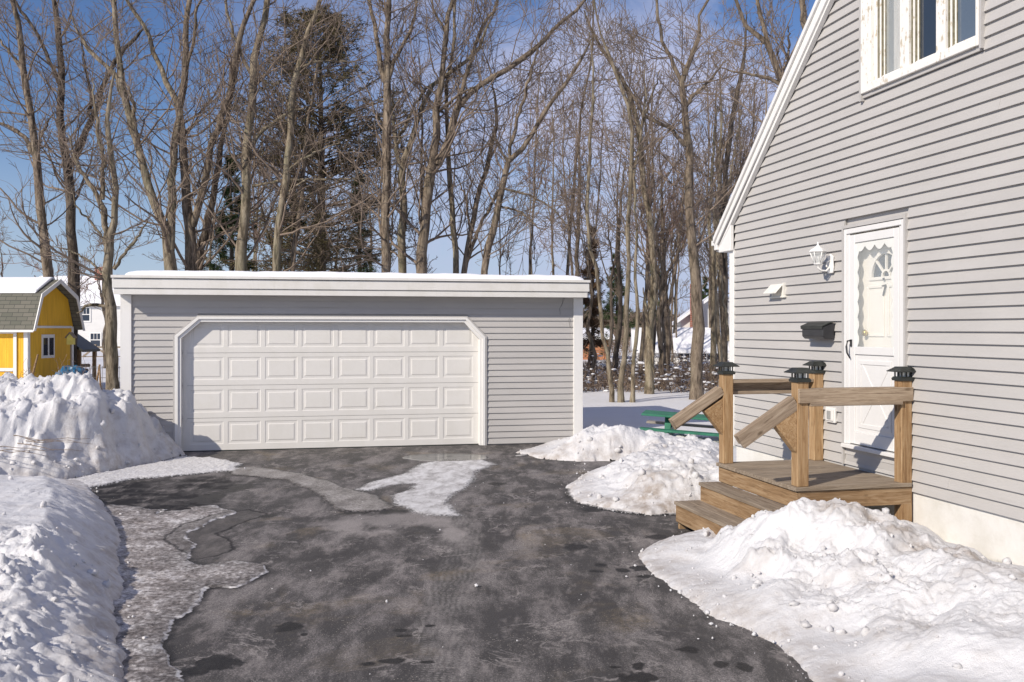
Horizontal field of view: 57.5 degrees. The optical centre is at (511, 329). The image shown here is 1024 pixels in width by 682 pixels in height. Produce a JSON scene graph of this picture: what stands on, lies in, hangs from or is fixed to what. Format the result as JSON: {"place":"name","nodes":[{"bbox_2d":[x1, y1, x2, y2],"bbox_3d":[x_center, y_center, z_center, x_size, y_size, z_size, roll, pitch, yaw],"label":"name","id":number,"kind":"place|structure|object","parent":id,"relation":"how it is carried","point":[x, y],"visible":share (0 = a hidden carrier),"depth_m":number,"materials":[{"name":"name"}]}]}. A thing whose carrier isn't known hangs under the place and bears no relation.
{"place":"outdoors","nodes":[
{"label":"outdoors","id":0,"kind":"place"},
{"bbox_2d":[111,270,590,451],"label":"garage","id":1,"kind":"structure","parent":0,"point":[239,360],"depth_m":15.69,"materials":[{"name":"grey plastic"}]},
{"bbox_2d":[182,322,478,451],"bbox_3d":[-2.980,0.902,15.725,4.960,2.205,0.062,0,0,-12],"label":"garage door","id":2,"kind":"structure","parent":1,"relation":"in","point":[246,385],"depth_m":15.68,"materials":[{"name":"metal"}]},
{"bbox_2d":[6,341,735,476],"bbox_3d":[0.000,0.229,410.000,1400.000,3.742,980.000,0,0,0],"label":"snow ground","id":3,"kind":"structure","parent":0,"point":[599,409],"depth_m":22.66,"materials":[{"name":"white snow"}]},
{"bbox_2d":[0,197,15,259],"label":"bare tree","id":4,"kind":"object","parent":3,"relation":"on","point":[3,231],"visible":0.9,"depth_m":49.47,"materials":[{"name":"brown plant"}]},
{"bbox_2d":[0,277,84,378],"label":"garden shed","id":5,"kind":"structure","parent":3,"relation":"on","point":[41,317],"depth_m":26.61,"materials":[{"name":"yellow wood"}]},
{"bbox_2d":[0,332,16,376],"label":"door","id":6,"kind":"structure","parent":5,"relation":"in","point":[14,369],"depth_m":25.97,"materials":[{"name":"wood"}]},
{"bbox_2d":[41,334,54,357],"bbox_3d":[-13.431,0.490,27.036,0.035,0.680,0.680,0,0,2],"label":"window","id":7,"kind":"structure","parent":5,"relation":"in","point":[47,340],"depth_m":26.97,"materials":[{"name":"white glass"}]},
{"bbox_2d":[2,354,93,377],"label":"dry weeds","id":8,"kind":"object","parent":3,"relation":"on","point":[66,372],"visible":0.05,"depth_m":20.83,"materials":[{"name":"brown plant"}]},
{"bbox_2d":[0,246,100,304],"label":"bare tree","id":9,"kind":"object","parent":3,"relation":"on","point":[22,257],"visible":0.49,"depth_m":37.32,"materials":[{"name":"brown plant"}]},
{"bbox_2d":[0,0,115,276],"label":"bare tree","id":10,"kind":"object","parent":3,"relation":"on","point":[42,228],"visible":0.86,"depth_m":28.92,"materials":[{"name":"brown plant"}]},
{"bbox_2d":[65,332,76,365],"bbox_3d":[-12.996,1.117,27.500,0.260,2.065,0.220,0,0,0],"label":"birdhouse","id":11,"kind":"object","parent":3,"relation":"on","point":[70,336],"visible":0.82,"depth_m":27.44,"materials":[{"name":"paint"}]},
{"bbox_2d":[55,365,87,374],"bbox_3d":[-12.534,1.469,26.640,0.929,0.914,1.098,0,0,0],"label":"tarpaulin heap","id":12,"kind":"object","parent":3,"relation":"on","point":[75,369],"visible":0.19,"depth_m":26.36,"materials":[{"name":"blue plastic"}]},
{"bbox_2d":[56,222,91,294],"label":"bare tree","id":13,"kind":"object","parent":3,"relation":"on","point":[79,261],"visible":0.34,"depth_m":43.65,"materials":[{"name":"brown plant"}]},
{"bbox_2d":[39,267,119,348],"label":"neighbouring house","id":14,"kind":"structure","parent":3,"relation":"on","point":[94,321],"depth_m":88.25,"materials":[{"name":"white paint"}]},
{"bbox_2d":[81,307,90,321],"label":"window","id":15,"kind":"structure","parent":14,"relation":"in","point":[86,313],"depth_m":88.19,"materials":[{"name":"white glass"}]},
{"bbox_2d":[89,332,101,345],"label":"window","id":16,"kind":"structure","parent":14,"relation":"in","point":[94,337],"depth_m":88.21,"materials":[{"name":"white glass"}]},
{"bbox_2d":[0,0,174,364],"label":"bare tree","id":17,"kind":"object","parent":3,"relation":"on","point":[74,277],"visible":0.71,"depth_m":30.42,"materials":[{"name":"brown plant"}]},
{"bbox_2d":[77,334,99,379],"bbox_3d":[-14.785,1.175,31.150,1.500,2.050,1.300,0,0,0],"label":"wood shelter","id":18,"kind":"object","parent":3,"relation":"on","point":[84,344],"visible":0.07,"depth_m":31.30,"materials":[{"name":"grey wood"}]},
{"bbox_2d":[0,16,197,389],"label":"bare tree","id":19,"kind":"object","parent":3,"relation":"on","point":[111,346],"visible":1,"depth_m":19.41,"materials":[{"name":"beige plant"}]},
{"bbox_2d":[77,205,143,367],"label":"bare tree","id":20,"kind":"object","parent":3,"relation":"on","point":[103,339],"visible":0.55,"depth_m":44.79,"materials":[{"name":"brown plant"}]},
{"bbox_2d":[0,0,258,270],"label":"bare tree","id":21,"kind":"object","parent":3,"relation":"on","point":[168,246],"visible":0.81,"depth_m":24.93,"materials":[{"name":"beige plant"}]},
{"bbox_2d":[142,40,245,270],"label":"bare tree","id":22,"kind":"object","parent":3,"relation":"on","point":[174,75],"visible":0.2,"depth_m":39.92,"materials":[{"name":"beige plant"}]},
{"bbox_2d":[86,0,347,270],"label":"bare tree","id":23,"kind":"object","parent":3,"relation":"on","point":[190,219],"visible":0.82,"depth_m":25.36,"materials":[{"name":"brown plant"}]},
{"bbox_2d":[138,0,299,270],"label":"bare tree","id":24,"kind":"object","parent":3,"relation":"on","point":[203,237],"visible":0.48,"depth_m":26.90,"materials":[{"name":"brown plant"}]},
{"bbox_2d":[203,154,261,271],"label":"pine tree","id":25,"kind":"object","parent":3,"relation":"on","point":[223,252],"visible":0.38,"depth_m":33.86,"materials":[{"name":"green plant"}]},
{"bbox_2d":[231,103,271,270],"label":"bare tree","id":26,"kind":"object","parent":3,"relation":"on","point":[254,255],"visible":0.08,"depth_m":55.88,"materials":[{"name":"beige plant"}]},
{"bbox_2d":[223,63,282,270],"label":"bare tree","id":27,"kind":"object","parent":3,"relation":"on","point":[254,190],"visible":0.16,"depth_m":53.05,"materials":[{"name":"brown plant"}]},
{"bbox_2d":[238,150,283,263],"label":"bare tree","id":28,"kind":"object","parent":3,"relation":"on","point":[268,235],"visible":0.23,"depth_m":31.45,"materials":[{"name":"brown plant"}]},
{"bbox_2d":[130,0,428,271],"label":"bare tree","id":29,"kind":"object","parent":3,"relation":"on","point":[241,255],"visible":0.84,"depth_m":24.88,"materials":[{"name":"beige plant"}]},
{"bbox_2d":[257,184,314,271],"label":"pine tree","id":30,"kind":"object","parent":3,"relation":"on","point":[303,224],"visible":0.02,"depth_m":35.96,"materials":[{"name":"green plant"}]},
{"bbox_2d":[251,54,334,270],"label":"bare tree","id":31,"kind":"object","parent":3,"relation":"on","point":[328,134],"visible":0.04,"depth_m":31.97,"materials":[{"name":"brown plant"}]},
{"bbox_2d":[192,0,398,270],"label":"bare tree","id":32,"kind":"object","parent":3,"relation":"on","point":[284,193],"visible":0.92,"depth_m":24.41,"materials":[{"name":"beige plant"}]},
{"bbox_2d":[225,2,391,270],"bbox_3d":[-5.738,-3.970,26.323,4.396,12.018,3.118,0,0,-27],"label":"bare tree","id":33,"kind":"object","parent":3,"relation":"on","point":[295,237],"visible":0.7,"depth_m":25.96,"materials":[{"name":"brown plant"}]},
{"bbox_2d":[194,3,426,271],"bbox_3d":[-6.381,-4.303,30.910,7.149,13.010,7.644,0,0,0],"label":"pine tree","id":34,"kind":"object","parent":3,"relation":"on","point":[324,258],"visible":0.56,"depth_m":30.32,"materials":[{"name":"green plant"}]},
{"bbox_2d":[345,172,378,272],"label":"pine tree","id":35,"kind":"object","parent":3,"relation":"on","point":[365,268],"visible":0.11,"depth_m":37.93,"materials":[{"name":"green plant"}]},
{"bbox_2d":[344,172,395,270],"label":"bare tree","id":36,"kind":"object","parent":3,"relation":"on","point":[371,239],"visible":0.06,"depth_m":45.89,"materials":[{"name":"brown plant"}]},
{"bbox_2d":[294,0,458,272],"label":"bare tree","id":37,"kind":"object","parent":3,"relation":"on","point":[385,144],"visible":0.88,"depth_m":24.43,"materials":[{"name":"brown plant"}]},
{"bbox_2d":[347,59,447,271],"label":"bare tree","id":38,"kind":"object","parent":3,"relation":"on","point":[392,224],"visible":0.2,"depth_m":34.15,"materials":[{"name":"beige plant"}]},
{"bbox_2d":[379,16,475,273],"bbox_3d":[-3.207,-4.563,32.408,4.023,13.161,3.737,0,0,0],"label":"bare tree","id":39,"kind":"object","parent":3,"relation":"on","point":[422,133],"visible":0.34,"depth_m":32.85,"materials":[{"name":"brown plant"}]},
{"bbox_2d":[342,0,528,272],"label":"bare tree","id":40,"kind":"object","parent":3,"relation":"on","point":[454,233],"visible":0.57,"depth_m":25.93,"materials":[{"name":"beige plant"}]},
{"bbox_2d":[320,0,555,272],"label":"bare tree","id":41,"kind":"object","parent":3,"relation":"on","point":[401,243],"visible":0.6,"depth_m":25.44,"materials":[{"name":"beige plant"}]},
{"bbox_2d":[333,0,613,273],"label":"bare tree","id":42,"kind":"object","parent":3,"relation":"on","point":[420,261],"visible":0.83,"depth_m":24.94,"materials":[{"name":"brown plant"}]},
{"bbox_2d":[394,11,579,273],"bbox_3d":[-0.602,-3.431,25.617,4.556,10.895,5.886,0,0,-27],"label":"bare tree","id":43,"kind":"object","parent":3,"relation":"on","point":[469,249],"visible":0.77,"depth_m":25.81,"materials":[{"name":"brown plant"}]},
{"bbox_2d":[480,148,545,274],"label":"bare tree","id":44,"kind":"object","parent":3,"relation":"on","point":[511,221],"visible":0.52,"depth_m":37.21,"materials":[{"name":"brown plant"}]},
{"bbox_2d":[375,0,671,275],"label":"bare tree","id":45,"kind":"object","parent":3,"relation":"on","point":[486,254],"visible":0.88,"depth_m":24.94,"materials":[{"name":"brown plant"}]},
{"bbox_2d":[504,30,571,274],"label":"bare tree","id":46,"kind":"object","parent":3,"relation":"on","point":[528,165],"visible":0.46,"depth_m":47.62,"materials":[{"name":"beige plant"}]},
{"bbox_2d":[498,5,586,274],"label":"bare tree","id":47,"kind":"object","parent":3,"relation":"on","point":[532,237],"visible":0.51,"depth_m":37.29,"materials":[{"name":"brown plant"}]},
{"bbox_2d":[521,59,594,277],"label":"bare tree","id":48,"kind":"object","parent":3,"relation":"on","point":[552,235],"visible":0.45,"depth_m":40.94,"materials":[{"name":"beige plant"}]},
{"bbox_2d":[541,30,599,295],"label":"bare tree","id":49,"kind":"object","parent":3,"relation":"on","point":[566,143],"visible":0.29,"depth_m":50.92,"materials":[{"name":"brown plant"}]},
{"bbox_2d":[552,154,608,382],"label":"bare tree","id":50,"kind":"object","parent":3,"relation":"on","point":[592,346],"visible":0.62,"depth_m":29.98,"materials":[{"name":"brown plant"}]},
{"bbox_2d":[521,0,648,274],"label":"bare tree","id":51,"kind":"object","parent":3,"relation":"on","point":[573,204],"visible":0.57,"depth_m":26.95,"materials":[{"name":"brown plant"}]},
{"bbox_2d":[559,85,617,367],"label":"bare tree","id":52,"kind":"object","parent":3,"relation":"on","point":[599,181],"visible":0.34,"depth_m":43.83,"materials":[{"name":"brown plant"}]},
{"bbox_2d":[535,92,645,276],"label":"bare tree","id":53,"kind":"object","parent":3,"relation":"on","point":[577,239],"visible":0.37,"depth_m":33.45,"materials":[{"name":"brown plant"}]},
{"bbox_2d":[581,224,608,366],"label":"pine tree","id":54,"kind":"object","parent":3,"relation":"on","point":[593,322],"visible":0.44,"depth_m":39.78,"materials":[{"name":"green plant"}]},
{"bbox_2d":[583,328,614,359],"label":"neighbouring house","id":55,"kind":"structure","parent":3,"relation":"on","point":[597,351],"depth_m":58.00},
{"bbox_2d":[530,0,673,401],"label":"bare tree","id":56,"kind":"object","parent":3,"relation":"on","point":[632,396],"visible":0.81,"depth_m":23.96,"materials":[{"name":"beige plant"}]},
{"bbox_2d":[580,124,638,352],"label":"bare tree","id":57,"kind":"object","parent":3,"relation":"on","point":[611,312],"visible":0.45,"depth_m":47.39,"materials":[{"name":"brown plant"}]},
{"bbox_2d":[583,253,639,354],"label":"pine tree","id":58,"kind":"object","parent":3,"relation":"on","point":[607,310],"visible":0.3,"depth_m":51.88,"materials":[{"name":"green plant"}]},
{"bbox_2d":[521,16,703,401],"bbox_3d":[2.315,-3.050,23.834,3.706,10.152,4.744,0,0,34],"label":"bare tree","id":59,"kind":"object","parent":3,"relation":"on","point":[603,339],"visible":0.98,"depth_m":23.96,"materials":[{"name":"beige plant"}]},
{"bbox_2d":[519,0,721,393],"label":"bare tree","id":60,"kind":"object","parent":3,"relation":"on","point":[649,388],"visible":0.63,"depth_m":26.92,"materials":[{"name":"beige plant"}]},
{"bbox_2d":[580,133,679,376],"bbox_3d":[4.205,-2.758,34.333,4.049,9.562,3.267,0,0,0],"label":"bare tree","id":61,"kind":"object","parent":3,"relation":"on","point":[619,286],"visible":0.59,"depth_m":33.95,"materials":[{"name":"brown plant"}]},
{"bbox_2d":[583,310,679,332],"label":"distant woods","id":62,"kind":"object","parent":3,"relation":"on","point":[640,324],"visible":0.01,"depth_m":143.06,"materials":[{"name":"plant"}]},
{"bbox_2d":[583,294,688,356],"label":"undergrowth","id":63,"kind":"object","parent":3,"relation":"on","point":[622,335],"visible":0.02,"depth_m":71.96,"materials":[{"name":"brown plant"}]},
{"bbox_2d":[529,0,747,401],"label":"bare tree","id":64,"kind":"object","parent":3,"relation":"on","point":[620,388],"visible":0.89,"depth_m":23.95,"materials":[{"name":"beige plant"}]},
{"bbox_2d":[606,142,677,361],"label":"bare tree","id":65,"kind":"object","parent":3,"relation":"on","point":[648,297],"visible":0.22,"depth_m":40.78,"materials":[{"name":"brown plant"}]},
{"bbox_2d":[588,16,699,353],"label":"bare tree","id":66,"kind":"object","parent":3,"relation":"on","point":[654,343],"visible":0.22,"depth_m":41.34,"materials":[{"name":"brown plant"}]},
{"bbox_2d":[614,18,681,372],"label":"bare tree","id":67,"kind":"object","parent":3,"relation":"on","point":[646,278],"visible":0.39,"depth_m":35.94,"materials":[{"name":"brown plant"}]},
{"bbox_2d":[583,348,718,392],"bbox_3d":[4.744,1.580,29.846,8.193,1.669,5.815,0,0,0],"label":"undergrowth","id":68,"kind":"object","parent":3,"relation":"on","point":[663,384],"visible":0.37,"depth_m":28.73,"materials":[{"name":"brown plant"}]},
{"bbox_2d":[583,350,728,391],"bbox_3d":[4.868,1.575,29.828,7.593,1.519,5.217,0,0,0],"label":"snow on brush","id":69,"kind":"structure","parent":3,"relation":"on","point":[664,376],"depth_m":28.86,"materials":[{"name":"white snow"}]},
{"bbox_2d":[541,0,781,399],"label":"bare tree","id":70,"kind":"object","parent":3,"relation":"on","point":[696,391],"visible":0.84,"depth_m":24.91,"materials":[{"name":"brown plant"}]},
{"bbox_2d":[620,79,715,338],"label":"bare tree","id":71,"kind":"object","parent":3,"relation":"on","point":[625,263],"visible":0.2,"depth_m":43.90,"materials":[{"name":"brown plant"}]},
{"bbox_2d":[623,154,714,377],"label":"bare tree","id":72,"kind":"object","parent":3,"relation":"on","point":[667,341],"visible":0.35,"depth_m":35.87,"materials":[{"name":"brown plant"}]},
{"bbox_2d":[652,119,699,361],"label":"bare tree","id":73,"kind":"object","parent":3,"relation":"on","point":[672,347],"visible":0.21,"depth_m":47.77,"materials":[{"name":"grey plant"}]},
{"bbox_2d":[657,167,696,332],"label":"bare tree","id":74,"kind":"object","parent":3,"relation":"on","point":[674,322],"visible":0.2,"depth_m":51.13,"materials":[{"name":"beige plant"}]},
{"bbox_2d":[630,327,728,363],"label":"neighbouring house","id":75,"kind":"structure","parent":3,"relation":"on","point":[682,342],"depth_m":50.21,"materials":[{"name":"white"}]},
{"bbox_2d":[640,410,718,436],"bbox_3d":[3.050,1.748,15.593,1.700,0.710,1.373,0,0,14],"label":"picnic table","id":76,"kind":"object","parent":3,"relation":"on","point":[669,429],"visible":0.4,"depth_m":15.43,"materials":[{"name":"green paint"}]},
{"bbox_2d":[655,68,710,337],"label":"bare tree","id":77,"kind":"object","parent":3,"relation":"on","point":[677,287],"visible":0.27,"depth_m":50.67,"materials":[{"name":"grey plant"}]},
{"bbox_2d":[643,155,728,376],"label":"bare tree","id":78,"kind":"object","parent":3,"relation":"on","point":[662,299],"visible":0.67,"depth_m":30.94,"materials":[{"name":"grey plant"}]},
{"bbox_2d":[678,141,707,287],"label":"bare tree","id":79,"kind":"object","parent":3,"relation":"on","point":[697,238],"visible":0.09,"depth_m":57.69,"materials":[{"name":"grey plant"}]},
{"bbox_2d":[672,284,728,359],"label":"neighbouring house","id":80,"kind":"structure","parent":3,"relation":"on","point":[684,319],"depth_m":55.79,"materials":[{"name":"white wood"}]},
{"bbox_2d":[702,276,708,299],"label":"pine tree","id":81,"kind":"object","parent":3,"relation":"on","point":[706,290],"visible":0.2,"depth_m":69.87,"materials":[{"name":"green plant"}]},
{"bbox_2d":[646,42,773,379],"bbox_3d":[6.563,-3.107,26.725,3.363,10.278,6.856,0,0,-32],"label":"bare tree","id":82,"kind":"object","parent":3,"relation":"on","point":[714,262],"visible":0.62,"depth_m":26.97,"materials":[{"name":"beige plant"}]},
{"bbox_2d":[670,86,750,372],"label":"bare tree","id":83,"kind":"object","parent":3,"relation":"on","point":[715,197],"visible":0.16,"depth_m":36.57,"materials":[{"name":"beige plant"}]},
{"bbox_2d":[681,0,743,327],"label":"bare tree","id":84,"kind":"object","parent":3,"relation":"on","point":[709,297],"visible":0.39,"depth_m":51.60,"materials":[{"name":"grey plant"}]},
{"bbox_2d":[634,0,798,361],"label":"bare tree","id":85,"kind":"object","parent":3,"relation":"on","point":[725,281],"visible":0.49,"depth_m":27.93,"materials":[{"name":"brown plant"}]},
{"bbox_2d":[669,39,769,384],"bbox_3d":[7.237,-3.708,30.700,3.659,11.454,3.687,0,0,0],"label":"bare tree","id":86,"kind":"object","parent":3,"relation":"on","point":[713,345],"visible":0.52,"depth_m":30.97,"materials":[{"name":"beige plant"}]},
{"bbox_2d":[692,78,762,332],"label":"bare tree","id":87,"kind":"object","parent":3,"relation":"on","point":[719,291],"visible":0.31,"depth_m":36.22,"materials":[{"name":"brown plant"}]},
{"bbox_2d":[659,0,808,133],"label":"bare tree","id":88,"kind":"object","parent":3,"relation":"on","point":[778,71],"visible":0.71,"depth_m":19.97,"materials":[{"name":"grey plant"}]},
{"bbox_2d":[710,51,774,178],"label":"bare tree","id":89,"kind":"object","parent":3,"relation":"on","point":[748,111],"visible":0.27,"depth_m":54.55,"materials":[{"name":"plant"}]},
{"bbox_2d":[702,37,782,273],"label":"bare tree","id":90,"kind":"object","parent":3,"relation":"on","point":[754,100],"visible":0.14,"depth_m":55.11,"materials":[{"name":"grey plant"}]},
{"bbox_2d":[728,24,800,161],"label":"bare tree","id":91,"kind":"object","parent":3,"relation":"on","point":[765,86],"visible":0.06,"depth_m":38.15,"materials":[{"name":"grey plant"}]},
{"bbox_2d":[668,361,915,534],"bbox_3d":[2.585,1.216,8.854,1.724,1.769,1.635,0,0,-13],"label":"porch","id":92,"kind":"object","parent":3,"relation":"on","point":[794,420],"visible":0.83,"depth_m":8.35,"materials":[{"name":"brown wood"}]},
{"bbox_2d":[711,0,1023,565],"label":"house","id":93,"kind":"structure","parent":3,"relation":"on","point":[884,165],"depth_m":8.38,"materials":[{"name":"grey plastic"}]},
{"bbox_2d":[800,321,834,338],"bbox_3d":[3.155,0.010,9.648,0.147,0.180,0.416,0,0,-13],"label":"mailbox","id":94,"kind":"object","parent":93,"relation":"attached to","point":[817,330],"visible":1,"depth_m":9.53,"materials":[{"name":"black metal"}]},
{"bbox_2d":[809,242,833,272],"bbox_3d":[3.150,-0.731,9.504,0.232,0.319,0.180,0,0,-13],"label":"wall lantern","id":95,"kind":"object","parent":93,"relation":"attached to","point":[817,248],"depth_m":9.48,"materials":[{"name":"white metal"}]},
{"bbox_2d":[841,213,908,470],"bbox_3d":[3.457,0.150,8.845,0.207,2.380,1.000,0,0,-13],"label":"front door","id":96,"kind":"structure","parent":93,"relation":"in","point":[875,277],"depth_m":8.91,"materials":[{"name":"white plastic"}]},
{"bbox_2d":[859,0,985,101],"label":"upper window","id":97,"kind":"structure","parent":93,"relation":"in","point":[930,36],"depth_m":8.29,"materials":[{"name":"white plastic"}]},
{"bbox_2d":[0,0,814,315],"label":"sky","id":98,"kind":"structure","parent":0,"point":[438,248],"materials":[{"name":"blue"}]},
{"bbox_2d":[68,443,812,681],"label":"driveway","id":99,"kind":"structure","parent":0,"point":[214,548],"depth_m":7.50,"materials":[{"name":"grey asphalt"}]},
{"bbox_2d":[0,475,126,681],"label":"snowbank","id":100,"kind":"object","parent":99,"relation":"on","point":[61,584],"visible":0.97,"depth_m":6.37,"materials":[{"name":"white snow"}]},
{"bbox_2d":[0,372,184,478],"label":"snowbank","id":101,"kind":"object","parent":99,"relation":"on","point":[121,428],"visible":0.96,"depth_m":13.15,"materials":[{"name":"white snow"}]},
{"bbox_2d":[0,435,89,455],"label":"fallen twig","id":102,"kind":"object","parent":101,"relation":"on","point":[50,440],"visible":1,"depth_m":12.20,"materials":[{"name":"brown wood"}]},
{"bbox_2d":[76,454,805,681],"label":"snow crumbs","id":103,"kind":"object","parent":99,"relation":"on","point":[710,623],"visible":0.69,"depth_m":6.79,"materials":[{"name":"white snow"}]},
{"bbox_2d":[516,423,785,515],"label":"snowbank","id":104,"kind":"object","parent":99,"relation":"on","point":[650,472],"visible":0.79,"depth_m":11.92,"materials":[{"name":"white snow"}]},
{"bbox_2d":[638,497,1023,681],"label":"snowbank","id":105,"kind":"object","parent":99,"relation":"on","point":[835,590],"visible":1,"depth_m":6.24,"materials":[{"name":"white snow"}]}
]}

